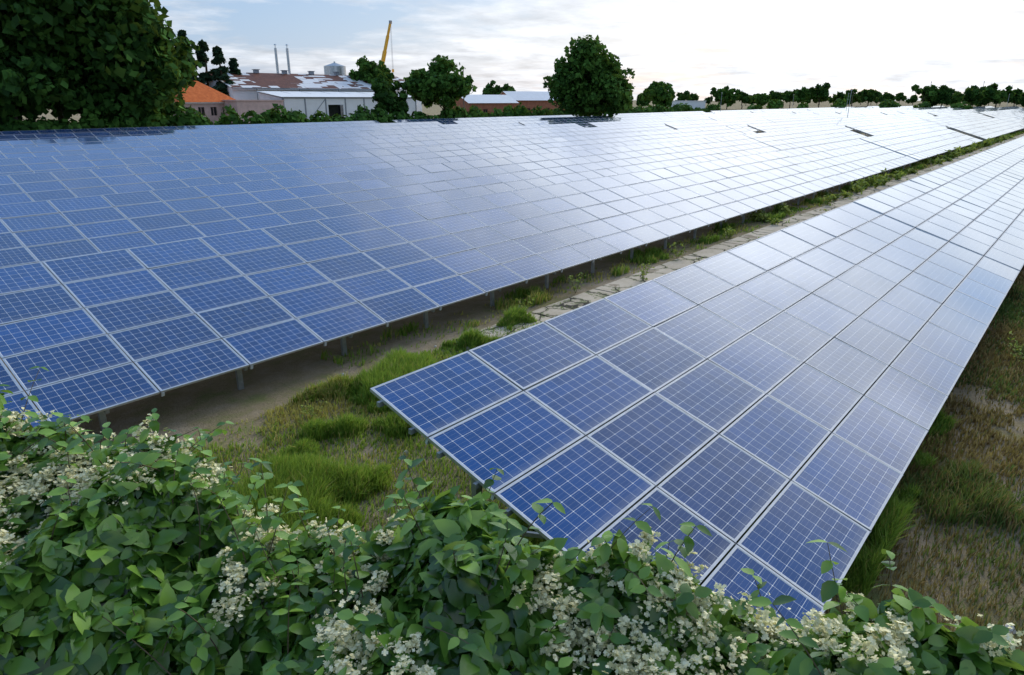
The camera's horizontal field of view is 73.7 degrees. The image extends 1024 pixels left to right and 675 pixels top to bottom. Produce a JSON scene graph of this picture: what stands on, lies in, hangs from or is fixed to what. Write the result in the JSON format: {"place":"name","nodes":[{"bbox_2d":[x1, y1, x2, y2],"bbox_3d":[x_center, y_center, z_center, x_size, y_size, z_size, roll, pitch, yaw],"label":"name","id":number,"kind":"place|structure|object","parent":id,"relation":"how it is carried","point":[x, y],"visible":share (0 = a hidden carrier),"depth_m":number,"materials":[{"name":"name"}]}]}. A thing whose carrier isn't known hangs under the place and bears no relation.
{"place":"outdoors","nodes":[
{"label":"outdoors","id":0,"kind":"place"},
{"bbox_2d":[0,100,1023,651],"bbox_3d":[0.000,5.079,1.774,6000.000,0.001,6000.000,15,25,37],"label":"ground","id":1,"kind":"structure","parent":0,"point":[210,404],"depth_m":12.74,"materials":[{"name":"green plant"}]},
{"bbox_2d":[0,24,88,120],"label":"tree","id":2,"kind":"object","parent":1,"relation":"on","point":[15,85],"depth_m":76.79,"materials":[{"name":"green plant"}]},
{"bbox_2d":[0,76,161,127],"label":"understorey","id":3,"kind":"object","parent":1,"relation":"on","point":[57,109],"visible":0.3,"depth_m":83.17,"materials":[{"name":"green plant"}]},
{"bbox_2d":[0,0,180,120],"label":"tree","id":4,"kind":"object","parent":1,"relation":"on","point":[75,29],"depth_m":79.34,"materials":[{"name":"green plant"}]},
{"bbox_2d":[76,40,187,123],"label":"tree","id":5,"kind":"object","parent":1,"relation":"on","point":[149,95],"depth_m":83.86,"materials":[{"name":"green plant"}]},
{"bbox_2d":[72,2,202,120],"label":"tree","id":6,"kind":"object","parent":1,"relation":"on","point":[184,54],"visible":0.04,"depth_m":95.49,"materials":[{"name":"green plant"}]},
{"bbox_2d":[177,29,207,85],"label":"tree","id":7,"kind":"object","parent":1,"relation":"on","point":[181,32],"visible":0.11,"depth_m":148.14,"materials":[{"name":"green plant"}]},
{"bbox_2d":[170,81,235,124],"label":"house","id":8,"kind":"structure","parent":1,"relation":"on","point":[202,98],"depth_m":134.57,"materials":[{"name":"orange"}]},
{"bbox_2d":[195,39,212,85],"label":"conifer","id":9,"kind":"object","parent":1,"relation":"on","point":[201,55],"depth_m":151.37,"materials":[{"name":"green plant"}]},
{"bbox_2d":[210,45,233,95],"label":"conifer","id":10,"kind":"object","parent":1,"relation":"on","point":[218,58],"depth_m":148.30,"materials":[{"name":"green plant"}]},
{"bbox_2d":[228,58,241,74],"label":"conifer","id":11,"kind":"object","parent":1,"relation":"on","point":[233,65],"visible":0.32,"depth_m":155.91,"materials":[{"name":"green plant"}]},
{"bbox_2d":[222,100,283,122],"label":"pink annex","id":12,"kind":"object","parent":1,"relation":"on","point":[245,106],"visible":0.3,"depth_m":136.08,"materials":[{"name":"pink paint"}]},
{"bbox_2d":[204,68,421,116],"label":"industrial building","id":13,"kind":"structure","parent":1,"relation":"on","point":[246,86],"depth_m":160.84,"materials":[{"name":"grey metal"}]},
{"bbox_2d":[274,44,290,73],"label":"chimneys","id":14,"kind":"object","parent":13,"relation":"on","point":[276,60],"visible":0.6,"depth_m":176.84,"materials":[{"name":"silver metal"}]},
{"bbox_2d":[324,61,345,74],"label":"silo","id":15,"kind":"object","parent":1,"relation":"on","point":[331,69],"depth_m":183.48,"materials":[{"name":"grey metal"}]},
{"bbox_2d":[258,91,416,119],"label":"warehouse","id":16,"kind":"structure","parent":1,"relation":"on","point":[307,104],"depth_m":150.69,"materials":[{"name":"grey metal"}]},
{"bbox_2d":[0,102,720,130],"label":"boundary hedge","id":17,"kind":"object","parent":1,"relation":"on","point":[191,117],"visible":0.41,"depth_m":99.39,"materials":[{"name":"green plant"}]},
{"bbox_2d":[348,55,394,83],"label":"yard tree","id":18,"kind":"object","parent":1,"relation":"on","point":[368,71],"visible":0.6,"depth_m":176.15,"materials":[{"name":"green plant"}]},
{"bbox_2d":[381,20,393,71],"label":"mobile crane","id":19,"kind":"object","parent":1,"relation":"on","point":[384,53],"visible":0.16,"depth_m":195.04,"materials":[{"name":"yellow metal"}]},
{"bbox_2d":[371,72,408,113],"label":"yard tree","id":20,"kind":"object","parent":1,"relation":"on","point":[386,97],"depth_m":117.11,"materials":[{"name":"green plant"}]},
{"bbox_2d":[403,54,477,113],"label":"yard tree","id":21,"kind":"object","parent":1,"relation":"on","point":[441,82],"depth_m":122.97,"materials":[{"name":"green plant"}]},
{"bbox_2d":[452,95,518,112],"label":"brick shed","id":22,"kind":"structure","parent":1,"relation":"on","point":[486,103],"depth_m":170.30,"materials":[{"name":"red"}]},
{"bbox_2d":[482,80,515,94],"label":"yard tree","id":23,"kind":"object","parent":1,"relation":"on","point":[490,89],"visible":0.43,"depth_m":216.23,"materials":[{"name":"green plant"}]},
{"bbox_2d":[0,367,1023,674],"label":"hedge","id":24,"kind":"object","parent":1,"relation":"on","point":[110,560],"depth_m":3.52,"materials":[{"name":"green plant"}]},
{"bbox_2d":[0,366,1008,674],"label":"hedge sprig leaves","id":25,"kind":"object","parent":24,"relation":"attached to","point":[596,608],"visible":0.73,"depth_m":3.54,"materials":[{"name":"green plant"}]},
{"bbox_2d":[8,126,1023,434],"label":"support posts","id":26,"kind":"object","parent":1,"relation":"on","point":[102,418],"visible":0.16,"depth_m":16.93,"materials":[{"name":"metal"}]},
{"bbox_2d":[0,113,1023,426],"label":"solar table","id":27,"kind":"object","parent":26,"relation":"on","point":[100,331],"visible":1,"depth_m":16.58,"materials":[{"name":"glass"},{"name":"silicon solar cells"},{"name":"aluminium"}]},
{"bbox_2d":[499,91,563,111],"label":"brick shed","id":28,"kind":"structure","parent":1,"relation":"on","point":[529,100],"depth_m":189.53,"materials":[{"name":"red"}]},
{"bbox_2d":[179,302,960,613],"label":"grass","id":29,"kind":"structure","parent":1,"relation":"on","point":[328,485],"depth_m":10.56,"materials":[{"name":"green plant"}]},
{"bbox_2d":[543,35,634,117],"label":"yard tree","id":30,"kind":"object","parent":1,"relation":"on","point":[573,89],"depth_m":134.25,"materials":[{"name":"green plant"}]},
{"bbox_2d":[636,93,650,106],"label":"tree","id":31,"kind":"object","parent":1,"relation":"on","point":[642,103],"visible":0.63,"depth_m":354.37,"materials":[{"name":"green plant"}]},
{"bbox_2d":[639,81,675,107],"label":"yard tree","id":32,"kind":"object","parent":1,"relation":"on","point":[663,92],"depth_m":238.66,"materials":[{"name":"green plant"}]},
{"bbox_2d":[301,133,1023,418],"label":"weed","id":33,"kind":"object","parent":1,"relation":"on","point":[957,151],"depth_m":40.26,"materials":[{"name":"green plant"}]},
{"bbox_2d":[320,130,1023,368],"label":"grass","id":34,"kind":"structure","parent":1,"relation":"on","point":[653,255],"depth_m":22.79,"materials":[{"name":"green plant"}]},
{"bbox_2d":[341,198,1015,633],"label":"rubble stones","id":35,"kind":"object","parent":1,"relation":"on","point":[1005,624],"visible":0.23,"depth_m":7.29,"materials":[{"name":"grey stone"}]},
{"bbox_2d":[675,90,691,100],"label":"tree","id":36,"kind":"object","parent":1,"relation":"on","point":[685,95],"depth_m":421.54,"materials":[{"name":"green plant"}]},
{"bbox_2d":[671,101,705,108],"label":"white hut","id":37,"kind":"object","parent":1,"relation":"on","point":[700,104],"visible":0.54,"depth_m":388.12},
{"bbox_2d":[690,93,698,100],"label":"tree","id":38,"kind":"object","parent":1,"relation":"on","point":[695,97],"visible":0.81,"depth_m":648.74,"materials":[{"name":"green plant"}]},
{"bbox_2d":[376,180,1023,543],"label":"table frame","id":39,"kind":"object","parent":1,"relation":"on","point":[476,488],"visible":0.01,"depth_m":7.59,"materials":[{"name":"metal"}]},
{"bbox_2d":[370,136,1023,628],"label":"solar table","id":40,"kind":"object","parent":39,"relation":"on","point":[596,418],"visible":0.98,"depth_m":9.80,"materials":[{"name":"glass"}]},
{"bbox_2d":[703,95,712,103],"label":"tree","id":41,"kind":"object","parent":1,"relation":"on","point":[707,99],"visible":0.96,"depth_m":720.26,"materials":[{"name":"green plant"}]},
{"bbox_2d":[710,87,723,104],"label":"tree","id":42,"kind":"object","parent":1,"relation":"on","point":[714,92],"depth_m":399.35,"materials":[{"name":"green plant"}]},
{"bbox_2d":[460,67,984,108],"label":"utility poles","id":43,"kind":"object","parent":1,"relation":"on","point":[710,94],"visible":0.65,"depth_m":160.74,"materials":[{"name":"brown wood"}]},
{"bbox_2d":[718,85,740,108],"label":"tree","id":44,"kind":"object","parent":1,"relation":"on","point":[730,98],"depth_m":377.59,"materials":[{"name":"green plant"}]},
{"bbox_2d":[451,134,1023,349],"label":"concrete track","id":45,"kind":"structure","parent":1,"relation":"on","point":[545,313],"depth_m":23.56,"materials":[{"name":"grey concrete"}]},
{"bbox_2d":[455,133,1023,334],"bbox_3d":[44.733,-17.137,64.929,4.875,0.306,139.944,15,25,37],"label":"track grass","id":46,"kind":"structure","parent":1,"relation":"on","point":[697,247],"depth_m":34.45,"materials":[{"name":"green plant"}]},
{"bbox_2d":[737,91,751,108],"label":"tree","id":47,"kind":"object","parent":1,"relation":"on","point":[744,98],"depth_m":388.91,"materials":[{"name":"green plant"}]},
{"bbox_2d":[748,94,756,103],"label":"tree","id":48,"kind":"object","parent":1,"relation":"on","point":[752,99],"visible":0.34,"depth_m":415.62,"materials":[{"name":"green plant"}]},
{"bbox_2d":[746,104,762,109],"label":"shrub","id":49,"kind":"object","parent":1,"relation":"on","point":[753,107],"visible":0.59,"depth_m":298.60,"materials":[{"name":"green plant"}]},
{"bbox_2d":[754,93,770,106],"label":"tree","id":50,"kind":"object","parent":1,"relation":"on","point":[762,99],"visible":0.99,"depth_m":367.87,"materials":[{"name":"green plant"}]},
{"bbox_2d":[766,99,783,108],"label":"shrub","id":51,"kind":"object","parent":1,"relation":"on","point":[775,104],"visible":0.98,"depth_m":291.67,"materials":[{"name":"green plant"}]},
{"bbox_2d":[769,90,785,100],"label":"tree","id":52,"kind":"object","parent":1,"relation":"on","point":[776,95],"visible":0.78,"depth_m":394.36,"materials":[{"name":"green plant"}]},
{"bbox_2d":[781,89,798,108],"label":"tree","id":53,"kind":"object","parent":1,"relation":"on","point":[789,96],"depth_m":400.47,"materials":[{"name":"green plant"}]},
{"bbox_2d":[797,103,808,107],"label":"shrub","id":54,"kind":"object","parent":1,"relation":"on","point":[803,105],"visible":0.62,"depth_m":296.47,"materials":[{"name":"green plant"}]},
{"bbox_2d":[793,86,813,102],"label":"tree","id":55,"kind":"object","parent":1,"relation":"on","point":[802,95],"depth_m":362.85,"materials":[{"name":"green plant"}]},
{"bbox_2d":[808,82,830,107],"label":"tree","id":56,"kind":"object","parent":1,"relation":"on","point":[822,91],"depth_m":357.32,"materials":[{"name":"green plant"}]},
{"bbox_2d":[828,91,845,103],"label":"tree","id":57,"kind":"object","parent":1,"relation":"on","point":[841,95],"visible":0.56,"depth_m":361.62,"materials":[{"name":"green plant"}]},
{"bbox_2d":[831,98,846,106],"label":"shrub","id":58,"kind":"object","parent":1,"relation":"on","point":[839,102],"visible":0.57,"depth_m":295.78,"materials":[{"name":"green plant"}]},
{"bbox_2d":[844,89,861,106],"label":"tree","id":59,"kind":"object","parent":1,"relation":"on","point":[856,98],"depth_m":346.92,"materials":[{"name":"green plant"}]},
{"bbox_2d":[720,90,1009,117],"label":"utility poles","id":60,"kind":"object","parent":1,"relation":"on","point":[847,102],"visible":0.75,"depth_m":189.08,"materials":[{"name":"metal"}]},
{"bbox_2d":[748,113,985,132],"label":"table frame","id":61,"kind":"object","parent":1,"relation":"on","point":[851,130],"visible":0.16,"depth_m":90.68,"materials":[{"name":"metal"}]},
{"bbox_2d":[0,106,1020,204],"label":"solar table","id":62,"kind":"object","parent":61,"relation":"on","point":[27,187],"visible":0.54,"depth_m":40.89,"materials":[{"name":"glass"},{"name":"silicon solar cells"},{"name":"aluminium"}]},
{"bbox_2d":[857,89,881,105],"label":"tree","id":63,"kind":"object","parent":1,"relation":"on","point":[869,95],"depth_m":322.53,"materials":[{"name":"green plant"}]},
{"bbox_2d":[878,93,895,101],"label":"tree","id":64,"kind":"object","parent":1,"relation":"on","point":[884,97],"visible":0.78,"depth_m":385.16,"materials":[{"name":"green plant"}]},
{"bbox_2d":[878,99,900,107],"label":"shrub","id":65,"kind":"object","parent":1,"relation":"on","point":[887,103],"visible":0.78,"depth_m":290.27,"materials":[{"name":"green plant"}]},
{"bbox_2d":[895,92,906,101],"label":"tree","id":66,"kind":"object","parent":1,"relation":"on","point":[900,96],"depth_m":660.91,"materials":[{"name":"green plant"}]},
{"bbox_2d":[905,94,917,104],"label":"tree","id":67,"kind":"object","parent":1,"relation":"on","point":[913,99],"depth_m":609.30,"materials":[{"name":"green plant"}]},
{"bbox_2d":[845,113,994,136],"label":"table frame","id":68,"kind":"object","parent":1,"relation":"on","point":[872,135],"visible":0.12,"depth_m":89.10,"materials":[{"name":"metal"}]},
{"bbox_2d":[0,108,1023,267],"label":"solar table","id":69,"kind":"object","parent":68,"relation":"on","point":[39,231],"visible":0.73,"depth_m":28.78,"materials":[{"name":"glass"},{"name":"silicon solar cells"},{"name":"aluminium"}]},
{"bbox_2d":[913,101,930,107],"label":"shrub","id":70,"kind":"object","parent":1,"relation":"on","point":[924,104],"visible":0.74,"depth_m":289.67,"materials":[{"name":"green plant"}]},
{"bbox_2d":[825,265,1023,650],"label":"grass","id":71,"kind":"structure","parent":1,"relation":"on","point":[975,497],"depth_m":9.86,"materials":[{"name":"green plant"}]},
{"bbox_2d":[911,84,939,102],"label":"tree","id":72,"kind":"object","parent":1,"relation":"on","point":[929,92],"depth_m":313.49,"materials":[{"name":"green plant"}]},
{"bbox_2d":[920,97,938,106],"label":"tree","id":73,"kind":"object","parent":1,"relation":"on","point":[933,104],"visible":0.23,"depth_m":318.90,"materials":[{"name":"green plant"}]},
{"bbox_2d":[930,85,956,106],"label":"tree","id":74,"kind":"object","parent":1,"relation":"on","point":[945,94],"depth_m":311.54,"materials":[{"name":"green plant"}]},
{"bbox_2d":[949,93,963,104],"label":"tree","id":75,"kind":"object","parent":1,"relation":"on","point":[957,98],"visible":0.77,"depth_m":357.38,"materials":[{"name":"green plant"}]},
{"bbox_2d":[950,101,972,109],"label":"shrub","id":76,"kind":"object","parent":1,"relation":"on","point":[962,105],"visible":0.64,"depth_m":272.08,"materials":[{"name":"green plant"}]},
{"bbox_2d":[961,85,983,105],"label":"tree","id":77,"kind":"object","parent":1,"relation":"on","point":[974,94],"depth_m":309.38,"materials":[{"name":"green plant"}]},
{"bbox_2d":[975,86,991,106],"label":"tree","id":78,"kind":"object","parent":1,"relation":"on","point":[983,101],"depth_m":326.61,"materials":[{"name":"green plant"}]},
{"bbox_2d":[981,82,1015,107],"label":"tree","id":79,"kind":"object","parent":1,"relation":"on","point":[993,93],"depth_m":313.26,"materials":[{"name":"green plant"}]},
{"bbox_2d":[1004,88,1022,105],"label":"tree","id":80,"kind":"object","parent":1,"relation":"on","point":[1018,91],"depth_m":347.93,"materials":[{"name":"green plant"}]},
{"bbox_2d":[1017,92,1023,106],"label":"tree","id":81,"kind":"object","parent":1,"relation":"on","point":[1020,99],"visible":1,"depth_m":315.05,"materials":[{"name":"green plant"}]},
{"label":"table frame","id":82,"kind":"object","parent":1,"relation":"on","visible":0},
{"bbox_2d":[0,106,994,174],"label":"solar table","id":83,"kind":"object","parent":82,"relation":"on","point":[24,165],"visible":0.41,"depth_m":52.70,"materials":[{"name":"glass"},{"name":"silicon solar cells"},{"name":"aluminium"}]},
{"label":"table frame","id":84,"kind":"object","parent":1,"relation":"on","visible":0},
{"bbox_2d":[0,107,950,158],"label":"solar table","id":85,"kind":"object","parent":84,"relation":"on","point":[23,152],"visible":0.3,"depth_m":64.75,"materials":[{"name":"glass"},{"name":"silicon solar cells"},{"name":"aluminium"}]},
{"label":"table frame","id":86,"kind":"object","parent":1,"relation":"on","visible":0},
{"bbox_2d":[0,106,944,147],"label":"solar table","id":87,"kind":"object","parent":86,"relation":"on","point":[584,123],"visible":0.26,"depth_m":75.95,"materials":[{"name":"glass"}]},
{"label":"table frame","id":88,"kind":"object","parent":1,"relation":"on","visible":0},
{"bbox_2d":[0,106,912,140],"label":"solar table","id":89,"kind":"object","parent":88,"relation":"on","point":[512,122],"visible":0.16,"depth_m":87.32,"materials":[{"name":"glass"}]},
{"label":"table frame","id":90,"kind":"object","parent":1,"relation":"on","visible":0},
{"bbox_2d":[0,106,878,134],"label":"solar table","id":91,"kind":"object","parent":90,"relation":"on","point":[441,121],"visible":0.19,"depth_m":96.66,"materials":[{"name":"glass"}]},
{"bbox_2d":[148,0,1023,100],"label":"sky","id":92,"kind":"structure","parent":0,"point":[752,47],"materials":[{"name":"white"}]}
]}

